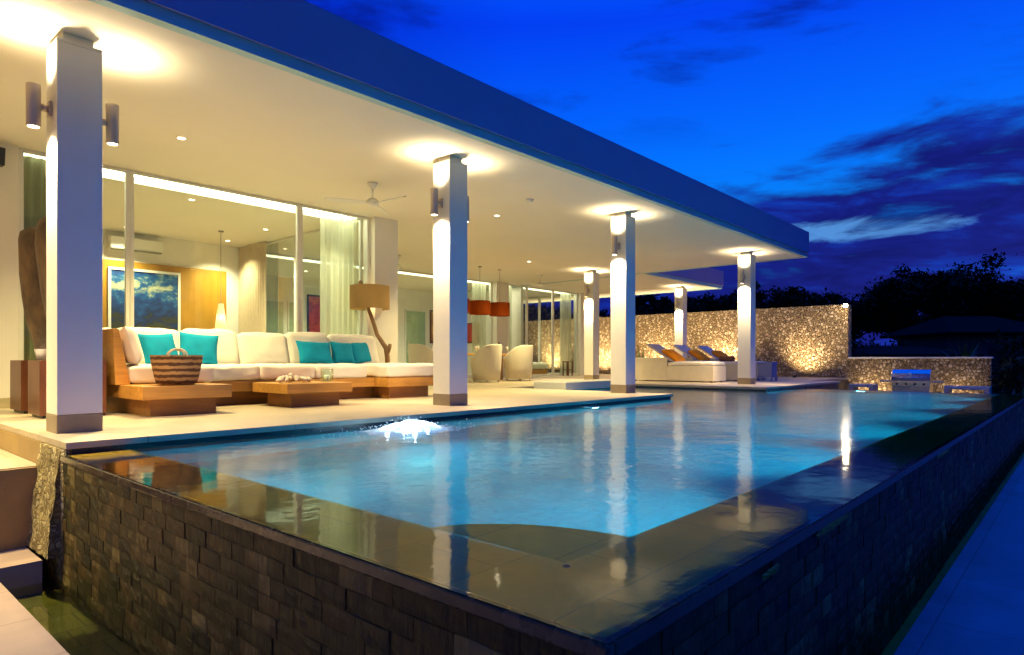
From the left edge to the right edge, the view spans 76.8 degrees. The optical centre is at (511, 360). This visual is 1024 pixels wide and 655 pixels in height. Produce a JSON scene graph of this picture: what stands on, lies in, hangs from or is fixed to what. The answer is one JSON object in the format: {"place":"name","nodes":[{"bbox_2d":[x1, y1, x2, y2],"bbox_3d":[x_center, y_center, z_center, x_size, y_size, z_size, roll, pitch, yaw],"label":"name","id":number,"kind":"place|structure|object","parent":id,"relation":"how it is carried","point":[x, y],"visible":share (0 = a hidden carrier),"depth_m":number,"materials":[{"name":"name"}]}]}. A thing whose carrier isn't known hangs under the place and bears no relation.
{"place":"outdoors","nodes":[
{"label":"outdoors","id":0,"kind":"place"},
{"bbox_2d":[0,449,39,556],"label":"landing","id":1,"kind":"object","parent":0,"point":[8,460],"visible":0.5,"depth_m":4.99,"materials":[{"name":"stone"}]},
{"bbox_2d":[0,429,43,552],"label":"step riser","id":2,"kind":"object","parent":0,"point":[17,485],"visible":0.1,"depth_m":4.74,"materials":[{"name":"stone"}]},
{"bbox_2d":[0,547,69,654],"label":"steps","id":3,"kind":"structure","parent":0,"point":[23,630],"depth_m":3.55,"materials":[{"name":"stone"}]},
{"bbox_2d":[26,443,71,588],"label":"stone pier","id":4,"kind":"structure","parent":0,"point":[45,539],"depth_m":4.55,"materials":[{"name":"stone"}]},
{"bbox_2d":[42,577,56,592],"bbox_3d":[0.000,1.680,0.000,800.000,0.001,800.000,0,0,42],"label":"ground","id":5,"kind":"structure","parent":0,"point":[47,586],"depth_m":4.80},
{"bbox_2d":[0,379,847,588],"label":"terrace base","id":6,"kind":"object","parent":5,"relation":"on","point":[843,385],"visible":0.1,"depth_m":6.32,"materials":[{"name":"tile"}]},
{"bbox_2d":[17,452,1023,654],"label":"trough","id":7,"kind":"object","parent":5,"relation":"on","point":[67,623],"visible":0.29,"depth_m":3.99,"materials":[{"name":"tile"}]},
{"bbox_2d":[60,398,1023,654],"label":"swimming pool","id":8,"kind":"structure","parent":5,"relation":"in","point":[835,558],"depth_m":2.64,"materials":[{"name":"stone"}]},
{"bbox_2d":[62,387,1023,562],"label":"water","id":9,"kind":"structure","parent":8,"relation":"in","point":[564,485],"depth_m":4.36,"materials":[{"name":"liquid"}]},
{"bbox_2d":[293,415,497,445],"bbox_3d":[-0.875,0.616,6.130,1.562,0.218,2.278,0,0,42],"label":"water jet","id":10,"kind":"object","parent":9,"relation":"in","point":[408,427],"visible":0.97,"depth_m":5.89,"materials":[{"name":"liquid"}]},
{"bbox_2d":[848,357,993,393],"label":"garden wall","id":11,"kind":"structure","parent":5,"relation":"on","point":[965,371],"depth_m":19.33,"materials":[{"name":"beige stone"}]},
{"bbox_2d":[0,374,848,449],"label":"terrace floor","id":12,"kind":"structure","parent":0,"point":[484,396],"depth_m":7.04,"materials":[{"name":"stone"}]},
{"bbox_2d":[10,360,27,413],"bbox_3d":[-5.182,0.284,7.202,0.500,0.569,0.570,0,0,42],"label":"pedestal","id":13,"kind":"object","parent":12,"relation":"on","point":[18,386],"visible":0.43,"depth_m":6.88,"materials":[{"name":"red wood"}]},
{"bbox_2d":[17,228,45,359],"bbox_3d":[-5.166,-0.731,7.217,0.565,1.459,0.570,0,0,42],"label":"sculpture","id":14,"kind":"object","parent":13,"relation":"on","point":[32,291],"visible":0.34,"depth_m":6.99,"materials":[{"name":"wood"}]},
{"bbox_2d":[28,360,105,418],"bbox_3d":[-4.546,0.284,6.608,0.460,0.569,0.570,0,0,42],"label":"pedestal","id":15,"kind":"object","parent":12,"relation":"on","point":[37,388],"visible":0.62,"depth_m":6.34,"materials":[{"name":"red wood"}]},
{"bbox_2d":[35,216,45,313],"bbox_3d":[-4.536,-0.729,6.622,0.552,1.455,0.568,0,0,42],"label":"urn","id":16,"kind":"object","parent":15,"relation":"on","point":[40,236],"visible":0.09,"depth_m":6.38,"materials":[{"name":"wood"}]},
{"bbox_2d":[102,326,432,416],"bbox_3d":[-2.901,0.069,8.770,2.160,1.000,4.737,0,0,42],"label":"corner sofa","id":17,"kind":"object","parent":12,"relation":"on","point":[245,361],"visible":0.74,"depth_m":8.47,"materials":[{"name":"fabric"}]},
{"bbox_2d":[119,326,141,364],"bbox_3d":[-4.215,-0.156,7.104,0.199,0.440,0.500,-20,11,-35],"label":"throw pillow","id":18,"kind":"object","parent":17,"relation":"on","point":[132,350],"visible":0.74,"depth_m":6.93,"materials":[{"name":"fabric"}]},
{"bbox_2d":[137,333,177,363],"bbox_3d":[-4.204,-0.133,7.705,0.166,0.422,0.460,-23,-11,28],"label":"throw pillow","id":19,"kind":"object","parent":17,"relation":"on","point":[159,344],"visible":0.71,"depth_m":7.61,"materials":[{"name":"teal fabric"}]},
{"bbox_2d":[149,348,203,384],"bbox_3d":[-3.538,0.064,6.822,0.514,0.381,0.514,0,0,-30],"label":"basket","id":20,"kind":"object","parent":17,"relation":"on","point":[169,369],"visible":1,"depth_m":6.64,"materials":[{"name":"wicker"}]},
{"bbox_2d":[179,332,218,363],"bbox_3d":[-3.947,-0.141,8.145,0.495,0.459,0.166,0,-20,-34],"label":"throw pillow","id":21,"kind":"object","parent":17,"relation":"on","point":[197,344],"visible":0.75,"depth_m":8.10,"materials":[{"name":"teal fabric"}]},
{"bbox_2d":[295,340,333,363],"bbox_3d":[-2.903,-0.112,9.530,0.155,0.380,0.592,-28,-17,36],"label":"throw pillow","id":22,"kind":"object","parent":17,"relation":"on","point":[314,352],"visible":0.98,"depth_m":9.45,"materials":[{"name":"teal fabric"}]},
{"bbox_2d":[329,341,354,362],"bbox_3d":[-2.624,-0.113,10.003,0.148,0.382,0.438,-24,-14,33],"label":"throw pillow","id":23,"kind":"object","parent":17,"relation":"on","point":[342,352],"visible":0.96,"depth_m":9.92,"materials":[{"name":"teal fabric"}]},
{"bbox_2d":[351,342,370,362],"bbox_3d":[-2.437,-0.123,10.318,0.149,0.408,0.446,-25,-15,35],"label":"throw pillow","id":24,"kind":"object","parent":17,"relation":"on","point":[361,353],"visible":0.86,"depth_m":10.26,"materials":[{"name":"teal fabric"}]},
{"bbox_2d":[253,381,351,406],"bbox_3d":[-2.663,0.424,8.225,0.860,0.289,0.900,0,0,42],"label":"coffee table","id":25,"kind":"object","parent":12,"relation":"on","point":[300,394],"visible":0.98,"depth_m":7.97,"materials":[{"name":"brown wood"}]},
{"bbox_2d":[276,373,310,382],"bbox_3d":[-2.737,0.220,8.015,0.324,0.115,0.429,0,0,42],"label":"shell cluster","id":26,"kind":"object","parent":25,"relation":"on","point":[290,377],"visible":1,"depth_m":7.98,"materials":[{"name":"white"}]},
{"bbox_2d":[324,375,329,380],"bbox_3d":[-2.377,0.192,8.306,0.160,0.166,0.160,0,0,42],"label":"candle holder","id":27,"kind":"object","parent":25,"relation":"on","point":[326,377],"visible":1,"depth_m":8.28,"materials":[{"name":"clear glass"}]},
{"bbox_2d":[350,280,391,362],"bbox_3d":[-2.460,-0.421,11.412,0.777,1.983,0.751,0,0,42],"label":"floor lamp","id":28,"kind":"object","parent":12,"relation":"on","point":[363,297],"visible":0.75,"depth_m":11.16,"materials":[{"name":"fabric"}]},
{"bbox_2d":[0,0,808,433],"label":"villa","id":29,"kind":"object","parent":12,"relation":"on","point":[300,104],"visible":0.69,"depth_m":8.20,"materials":[{"name":"paint"}]},
{"bbox_2d":[0,147,5,166],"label":"loudspeaker","id":30,"kind":"object","parent":29,"relation":"attached to","point":[2,156],"visible":1,"depth_m":7.48,"materials":[{"name":"black plastic"}]},
{"bbox_2d":[24,156,45,359],"bbox_3d":[-5.888,-1.005,8.306,0.089,3.110,0.670,0,0,42],"label":"curtain","id":31,"kind":"object","parent":29,"relation":"hanging from","point":[34,189],"visible":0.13,"depth_m":8.13,"materials":[{"name":"fabric"}]},
{"bbox_2d":[26,82,51,128],"bbox_3d":[-3.690,-1.975,5.036,0.098,0.330,0.163,0,0,42],"label":"wall light","id":32,"kind":"object","parent":29,"relation":"attached to","point":[35,107],"visible":1,"depth_m":4.98,"materials":[{"name":"metal"}]},
{"bbox_2d":[19,148,129,359],"bbox_3d":[-5.593,-1.002,8.304,0.050,3.136,1.216,0,0,42],"label":"glass door","id":33,"kind":"structure","parent":29,"relation":"in","point":[21,151],"depth_m":8.50,"materials":[{"name":"white metal"}]},
{"bbox_2d":[102,103,118,145],"bbox_3d":[-3.371,-1.975,5.394,0.098,0.330,0.163,0,0,42],"label":"wall light","id":34,"kind":"object","parent":29,"relation":"attached to","point":[110,122],"visible":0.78,"depth_m":5.38,"materials":[{"name":"metal"}]},
{"bbox_2d":[107,235,163,254],"bbox_3d":[-7.612,-2.326,13.090,0.207,0.267,0.980,0,0,42],"label":"air conditioner","id":35,"kind":"object","parent":29,"relation":"attached to","point":[117,243],"visible":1,"depth_m":13.06,"materials":[{"name":"white plastic"}]},
{"bbox_2d":[108,266,180,332],"bbox_3d":[-7.509,-1.170,13.240,0.043,1.360,1.360,0,0,42],"label":"painting","id":36,"kind":"object","parent":29,"relation":"attached to","point":[157,299],"visible":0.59,"depth_m":13.28,"materials":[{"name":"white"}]},
{"bbox_2d":[175,136,186,139],"bbox_3d":[-3.840,-2.576,7.506,0.124,0.005,0.124,0,0,42],"label":"ceiling downlight","id":37,"kind":"object","parent":29,"relation":"attached to","point":[180,138],"visible":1,"depth_m":7.50,"materials":[{"name":"white plastic"}]},
{"bbox_2d":[24,153,343,216],"bbox_3d":[-4.590,-2.666,10.016,0.540,0.001,4.910,0,0,42],"label":"cove light","id":38,"kind":"object","parent":29,"relation":"attached to","point":[163,181],"depth_m":10.09,"materials":[{"name":"white"}]},
{"bbox_2d":[130,170,299,331],"bbox_3d":[-4.345,-1.002,9.704,0.050,3.136,2.526,0,0,42],"label":"glass door","id":39,"kind":"structure","parent":29,"relation":"in","point":[132,173],"depth_m":9.38,"materials":[{"name":"white metal"}]},
{"bbox_2d":[215,231,226,328],"bbox_3d":[-5.816,-1.565,12.909,0.250,2.030,0.250,0,0,42],"label":"pendant lamp","id":40,"kind":"object","parent":29,"relation":"hanging from","point":[220,322],"visible":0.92,"depth_m":12.85,"materials":[{"name":"glass"}]},
{"bbox_2d":[238,241,265,333],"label":"wall","id":41,"kind":"structure","parent":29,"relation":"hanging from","point":[252,292],"depth_m":14.27,"materials":[{"name":"paint"}]},
{"bbox_2d":[266,299,284,334],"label":"door","id":42,"kind":"structure","parent":29,"relation":"in","point":[275,309],"depth_m":19.67,"materials":[{"name":"glass"}]},
{"bbox_2d":[266,236,294,330],"bbox_3d":[-5.307,-1.002,14.104,2.286,3.136,0.050,0,0,42],"label":"glass door","id":43,"kind":"structure","parent":29,"relation":"in","point":[292,237],"depth_m":13.34,"materials":[{"name":"white metal"}]},
{"bbox_2d":[287,301,293,332],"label":"door","id":44,"kind":"structure","parent":29,"relation":"in","point":[290,304],"depth_m":20.04,"materials":[{"name":"glass"}]},
{"bbox_2d":[266,253,319,260],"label":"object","id":45,"kind":"structure","parent":29,"relation":"in","point":[266,253],"depth_m":15.84,"materials":[{"name":"white metal"}]},
{"bbox_2d":[307,294,319,332],"bbox_3d":[-6.223,-1.360,20.787,0.043,1.450,0.800,0,0,42],"label":"painting","id":46,"kind":"object","parent":29,"relation":"attached to","point":[313,313],"visible":0.34,"depth_m":20.64,"materials":[{"name":"red"}]},
{"bbox_2d":[295,220,361,334],"bbox_3d":[-3.605,-1.002,12.587,2.266,3.136,0.050,0,0,42],"label":"glass door","id":47,"kind":"structure","parent":29,"relation":"in","point":[358,221],"depth_m":11.84,"materials":[{"name":"white metal"}]},
{"bbox_2d":[300,204,369,335],"bbox_3d":[-3.045,-1.002,11.164,0.050,3.136,1.376,0,0,42],"label":"glass door","id":48,"kind":"structure","parent":29,"relation":"in","point":[302,206],"depth_m":11.03,"materials":[{"name":"white metal"}]},
{"bbox_2d":[320,213,356,335],"bbox_3d":[-3.071,-1.005,11.462,0.089,3.110,0.730,0,0,42],"label":"curtain","id":49,"kind":"object","parent":29,"relation":"hanging from","point":[338,259],"visible":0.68,"depth_m":11.46,"materials":[{"name":"fabric"}]},
{"bbox_2d":[324,182,406,214],"bbox_3d":[-2.013,-2.405,9.557,1.198,0.350,1.049,0,0,6],"label":"ceiling fan","id":50,"kind":"object","parent":29,"relation":"hanging from","point":[372,202],"visible":1,"depth_m":9.32,"materials":[{"name":"white plastic"}]},
{"bbox_2d":[404,309,425,362],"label":"door","id":51,"kind":"structure","parent":29,"relation":"in","point":[414,320],"depth_m":23.69,"materials":[{"name":"glass"}]},
{"bbox_2d":[398,270,432,275],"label":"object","id":52,"kind":"structure","parent":29,"relation":"in","point":[398,270],"depth_m":18.87,"materials":[{"name":"white metal"}]},
{"bbox_2d":[430,310,432,342],"bbox_3d":[-2.851,-1.260,24.572,0.043,1.250,0.700,0,0,42],"label":"painting","id":53,"kind":"object","parent":29,"relation":"attached to","point":[431,326],"visible":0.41,"depth_m":24.36,"materials":[{"name":"red wood"}]},
{"bbox_2d":[430,188,442,215],"bbox_3d":[-0.947,-1.975,8.084,0.098,0.330,0.163,0,0,42],"label":"wall light","id":54,"kind":"object","parent":29,"relation":"attached to","point":[436,203],"visible":1,"depth_m":8.02,"materials":[{"name":"metal"}]},
{"bbox_2d":[467,196,468,222],"bbox_3d":[-0.629,-1.975,8.441,0.098,0.330,0.163,0,0,42],"label":"wall light","id":55,"kind":"object","parent":29,"relation":"attached to","point":[467,209],"visible":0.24,"depth_m":8.44,"materials":[{"name":"metal"}]},
{"bbox_2d":[467,298,469,312],"bbox_3d":[-1.417,-1.920,17.200,0.580,1.320,0.580,0,0,42],"label":"pendant lamp","id":56,"kind":"object","parent":29,"relation":"hanging from","point":[468,305],"visible":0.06,"depth_m":17.09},
{"bbox_2d":[467,323,471,342],"bbox_3d":[-1.551,-1.010,24.115,0.900,0.750,0.043,0,0,42],"label":"painting","id":57,"kind":"object","parent":29,"relation":"attached to","point":[469,332],"visible":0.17,"depth_m":24.14,"materials":[{"name":"red paint"}]},
{"bbox_2d":[472,281,485,352],"bbox_3d":[-1.082,-1.005,21.154,0.087,3.110,0.650,0,0,42],"label":"curtain","id":58,"kind":"object","parent":29,"relation":"hanging from","point":[479,321],"visible":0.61,"depth_m":21.12,"materials":[{"name":"fabric"}]},
{"bbox_2d":[469,266,489,314],"bbox_3d":[-0.885,-1.920,17.798,0.580,1.320,0.580,0,0,42],"label":"pendant lamp","id":59,"kind":"object","parent":29,"relation":"hanging from","point":[479,307],"visible":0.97,"depth_m":17.54,"materials":[{"name":"fabric"}]},
{"bbox_2d":[467,279,491,377],"bbox_3d":[-1.317,-1.002,20.560,0.050,3.136,1.946,0,0,42],"label":"glass door","id":60,"kind":"structure","parent":29,"relation":"in","point":[467,279],"depth_m":21.24,"materials":[{"name":"white metal"}]},
{"bbox_2d":[489,269,509,316],"bbox_3d":[-0.352,-1.920,18.395,0.580,1.320,0.580,0,0,42],"label":"pendant lamp","id":61,"kind":"object","parent":29,"relation":"hanging from","point":[499,309],"visible":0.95,"depth_m":18.16,"materials":[{"name":"fabric"}]},
{"bbox_2d":[509,286,511,351],"bbox_3d":[-0.209,-1.005,22.131,0.087,3.110,0.530,0,0,42],"label":"curtain","id":62,"kind":"object","parent":29,"relation":"hanging from","point":[510,323],"visible":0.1,"depth_m":22.30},
{"bbox_2d":[509,284,526,344],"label":"glass door","id":63,"kind":"structure","parent":29,"relation":"in","point":[525,287],"depth_m":22.57,"materials":[{"name":"white metal"}]},
{"bbox_2d":[525,199,533,202],"bbox_3d":[0.286,-2.557,10.393,0.150,0.044,0.150,0,0,42],"label":"smoke detector","id":64,"kind":"object","parent":29,"relation":"attached to","point":[529,200],"visible":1,"depth_m":10.35,"materials":[{"name":"white plastic"}]},
{"bbox_2d":[523,297,538,361],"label":"glass door","id":65,"kind":"structure","parent":29,"relation":"in","point":[530,297],"depth_m":26.20,"materials":[{"name":"white metal"}]},
{"bbox_2d":[527,287,552,375],"bbox_3d":[1.002,-1.002,23.162,0.050,3.136,1.476,0,0,42],"label":"glass door","id":66,"kind":"structure","parent":29,"relation":"in","point":[551,374],"depth_m":23.67,"materials":[{"name":"white metal"}]},
{"bbox_2d":[523,275,561,287],"bbox_3d":[0.827,-2.405,19.751,1.198,0.350,1.049,0,0,-10],"label":"ceiling fan","id":67,"kind":"object","parent":29,"relation":"hanging from","point":[539,284],"visible":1,"depth_m":19.52,"materials":[{"name":"white plastic"}]},
{"bbox_2d":[539,294,573,373],"bbox_3d":[1.774,-1.002,25.608,1.776,3.136,0.050,0,0,42],"label":"glass door","id":68,"kind":"structure","parent":29,"relation":"in","point":[571,294],"depth_m":26.16,"materials":[{"name":"white metal"}]},
{"bbox_2d":[553,290,576,375],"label":"glass door","id":69,"kind":"structure","parent":29,"relation":"in","point":[553,290],"depth_m":24.20,"materials":[{"name":"white metal"}]},
{"bbox_2d":[560,293,570,373],"bbox_3d":[2.062,-1.005,24.682,0.087,3.110,0.700,0,0,42],"label":"curtain","id":70,"kind":"object","parent":29,"relation":"hanging from","point":[565,326],"visible":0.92,"depth_m":24.62,"materials":[{"name":"fabric"}]},
{"bbox_2d":[584,285,588,296],"bbox_3d":[2.133,-1.975,18.411,0.098,0.330,0.163,0,0,42],"label":"wall light","id":71,"kind":"object","parent":29,"relation":"attached to","point":[586,290],"visible":1,"depth_m":18.35,"materials":[{"name":"metal"}]},
{"bbox_2d":[612,235,619,255],"bbox_3d":[1.787,-1.975,11.153,0.098,0.330,0.163,0,0,42],"label":"wall light","id":72,"kind":"object","parent":29,"relation":"attached to","point":[615,246],"visible":1,"depth_m":11.09,"materials":[{"name":"metal"}]},
{"bbox_2d":[676,298,679,307],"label":"wall light","id":73,"kind":"object","parent":29,"relation":"attached to","point":[677,303],"visible":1,"depth_m":22.42,"materials":[{"name":"metal"}]},
{"bbox_2d":[740,269,744,283],"bbox_3d":[5.446,-1.975,15.259,0.098,0.330,0.163,0,0,42],"label":"wall light","id":74,"kind":"object","parent":29,"relation":"attached to","point":[742,276],"visible":1,"depth_m":15.20,"materials":[{"name":"metal"}]},
{"bbox_2d":[408,344,432,363],"bbox_3d":[-2.242,0.080,16.349,0.819,0.979,0.768,0,0,42],"label":"tub chair","id":75,"kind":"object","parent":12,"relation":"on","point":[419,353],"visible":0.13,"depth_m":16.00,"materials":[{"name":"beige fabric"}]},
{"bbox_2d":[471,344,501,381],"bbox_3d":[-0.643,0.080,16.846,0.768,0.979,0.819,0,0,42],"label":"tub chair","id":76,"kind":"object","parent":12,"relation":"on","point":[486,360],"visible":1,"depth_m":16.53,"materials":[{"name":"beige fabric"}]},
{"bbox_2d":[467,353,521,379],"bbox_3d":[-0.885,0.195,17.798,0.900,0.749,2.700,0,0,42],"label":"dining table","id":77,"kind":"object","parent":12,"relation":"on","point":[472,354],"visible":0.07,"depth_m":18.93,"materials":[{"name":"brown wood"}]},
{"bbox_2d":[503,345,532,380],"bbox_3d":[0.201,0.080,17.793,0.768,0.979,0.819,0,0,44],"label":"tub chair","id":78,"kind":"object","parent":12,"relation":"on","point":[518,362],"visible":1,"depth_m":17.47,"materials":[{"name":"beige fabric"}]},
{"bbox_2d":[532,362,547,373],"bbox_3d":[0.153,0.211,24.375,1.699,0.715,1.897,0,0,42],"label":"bed","id":79,"kind":"object","parent":12,"relation":"on","point":[539,367],"visible":0.1,"depth_m":24.15,"materials":[{"name":"fabric"}]},
{"bbox_2d":[562,361,572,375],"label":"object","id":80,"kind":"object","parent":12,"relation":"on","point":[567,367],"visible":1,"depth_m":23.87,"materials":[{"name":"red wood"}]},
{"bbox_2d":[534,379,611,389],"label":"stepping slab","id":81,"kind":"structure","parent":12,"relation":"on","point":[580,384],"depth_m":14.10,"materials":[{"name":"white paint"}]},
{"bbox_2d":[635,344,725,382],"bbox_3d":[4.450,0.061,17.411,2.401,1.015,0.760,0,0,42],"label":"sunbed","id":82,"kind":"object","parent":12,"relation":"on","point":[667,368],"visible":0.94,"depth_m":17.05,"materials":[{"name":"beige fabric"}]},
{"bbox_2d":[662,349,686,361],"bbox_3d":[4.378,-0.123,17.472,0.460,0.201,0.600,0,32,-44],"label":"throw pillow","id":83,"kind":"object","parent":82,"relation":"on","point":[674,356],"visible":0.98,"depth_m":17.34,"materials":[{"name":"orange fabric"}]},
{"bbox_2d":[674,345,737,380],"bbox_3d":[5.475,0.061,18.561,2.401,1.015,0.760,0,0,42],"label":"sunbed","id":84,"kind":"object","parent":12,"relation":"on","point":[731,370],"visible":0.25,"depth_m":17.68,"materials":[{"name":"fabric"}]},
{"bbox_2d":[687,350,710,360],"bbox_3d":[5.402,-0.123,18.622,0.460,0.200,0.600,0,32,-44],"label":"throw pillow","id":85,"kind":"object","parent":84,"relation":"on","point":[699,355],"visible":0.84,"depth_m":18.50,"materials":[{"name":"orange fabric"}]},
{"bbox_2d":[697,346,768,379],"bbox_3d":[6.499,0.061,19.710,2.401,1.015,0.760,0,0,42],"label":"sunbed","id":86,"kind":"object","parent":12,"relation":"on","point":[707,349],"visible":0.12,"depth_m":19.64,"materials":[{"name":"fabric"}]},
{"bbox_2d":[711,350,727,357],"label":"throw pillow","id":87,"kind":"object","parent":86,"relation":"on","point":[718,353],"visible":0.53,"depth_m":19.70,"materials":[{"name":"orange fabric"}]},
{"bbox_2d":[757,362,777,380],"bbox_3d":[7.065,0.309,17.881,0.420,0.519,0.420,0,0,42],"label":"stool","id":88,"kind":"object","parent":12,"relation":"on","point":[767,369],"visible":0.97,"depth_m":17.74,"materials":[{"name":"grey plastic"}]},
{"bbox_2d":[305,0,1023,345],"label":"sky","id":89,"kind":"structure","parent":0,"point":[890,133],"materials":[{"name":"blue"}]},
{"bbox_2d":[719,356,734,360],"bbox_3d":[5.989,-0.040,17.996,0.400,0.149,0.149,0,0,42],"label":"rolled towel","id":90,"kind":"object","parent":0,"point":[726,358],"visible":0.89,"depth_m":17.93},
{"bbox_2d":[849,384,877,390],"bbox_3d":[10.598,1.050,19.487,0.660,0.659,0.600,0,0,42],"label":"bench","id":91,"kind":"object","parent":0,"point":[873,387],"visible":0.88,"depth_m":19.29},
{"bbox_2d":[879,316,1023,387],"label":"neighbour house","id":92,"kind":"structure","parent":0,"point":[944,332],"depth_m":34.04,"materials":[{"name":"black plastic"}]},
{"bbox_2d":[894,458,1023,654],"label":"path","id":93,"kind":"structure","parent":0,"point":[974,605],"depth_m":3.77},
{"bbox_2d":[880,369,945,391],"bbox_3d":[11.501,0.825,18.590,1.560,1.109,0.559,0,0,42],"label":"barbecue grill","id":94,"kind":"object","parent":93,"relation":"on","point":[912,380],"visible":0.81,"depth_m":18.42,"materials":[{"name":"metal"}]},
{"bbox_2d":[988,355,1023,394],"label":"shrub","id":95,"kind":"object","parent":93,"relation":"on","point":[1012,381],"visible":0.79,"depth_m":17.48,"materials":[{"name":"green plant"}]},
{"bbox_2d":[944,386,991,393],"bbox_3d":[12.528,1.050,17.767,1.030,0.659,0.600,0,0,42],"label":"bench","id":96,"kind":"object","parent":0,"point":[986,389],"visible":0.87,"depth_m":17.58,"materials":[{"name":"stone"}]},
{"label":"lawn","id":97,"kind":"structure","parent":0,"visible":0},
{"bbox_2d":[523,303,573,320],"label":"tree","id":98,"kind":"object","parent":97,"relation":"on","point":[533,313],"visible":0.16,"depth_m":44.93,"materials":[{"name":"green plant"}]},
{"bbox_2d":[599,294,674,316],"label":"tree","id":99,"kind":"object","parent":97,"relation":"on","point":[642,307],"visible":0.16,"depth_m":42.16,"materials":[{"name":"green plant"}]},
{"bbox_2d":[635,346,659,357],"bbox_3d":[3.997,0.496,19.491,1.804,1.934,1.780,0,0,42],"label":"yucca","id":100,"kind":"object","parent":97,"relation":"on","point":[643,354],"visible":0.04,"depth_m":19.43,"materials":[{"name":"green plant"}]},
{"bbox_2d":[523,304,850,377],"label":"stone wall","id":101,"kind":"structure","parent":97,"relation":"on","point":[809,341],"depth_m":22.68,"materials":[{"name":"stone"}]},
{"bbox_2d":[651,291,737,314],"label":"tree","id":102,"kind":"object","parent":97,"relation":"on","point":[704,304],"visible":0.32,"depth_m":40.98,"materials":[{"name":"green plant"}]},
{"bbox_2d":[722,281,820,308],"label":"tree","id":103,"kind":"object","parent":97,"relation":"on","point":[792,296],"visible":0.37,"depth_m":44.67,"materials":[{"name":"green plant"}]},
{"bbox_2d":[805,286,919,340],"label":"tree","id":104,"kind":"object","parent":97,"relation":"on","point":[864,309],"visible":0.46,"depth_m":47.39,"materials":[{"name":"green plant"}]},
{"bbox_2d":[851,334,922,355],"bbox_3d":[18.285,-0.003,32.927,4.672,2.956,6.800,0,0,36],"label":"shrub","id":105,"kind":"object","parent":97,"relation":"on","point":[854,344],"visible":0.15,"depth_m":33.14,"materials":[{"name":"green plant"}]},
{"bbox_2d":[863,303,954,340],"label":"tree","id":106,"kind":"object","parent":97,"relation":"on","point":[923,318],"visible":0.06,"depth_m":49.83,"materials":[{"name":"green plant"}]},
{"bbox_2d":[851,346,983,358],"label":"neighbour house","id":107,"kind":"structure","parent":97,"relation":"on","point":[894,351],"depth_m":30.80,"materials":[{"name":"black plastic"}]},
{"bbox_2d":[862,248,1023,321],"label":"tree","id":108,"kind":"object","parent":97,"relation":"on","point":[968,293],"visible":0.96,"depth_m":42.12,"materials":[{"name":"green plant"}]},
{"bbox_2d":[934,337,980,358],"bbox_3d":[17.362,0.293,24.674,2.254,2.338,2.125,0,0,42],"label":"yucca","id":109,"kind":"object","parent":97,"relation":"on","point":[965,354],"visible":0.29,"depth_m":24.39,"materials":[{"name":"green plant"}]},
{"bbox_2d":[985,328,1023,392],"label":"shrub","id":110,"kind":"object","parent":97,"relation":"on","point":[1003,350],"visible":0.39,"depth_m":24.02,"materials":[{"name":"green plant"}]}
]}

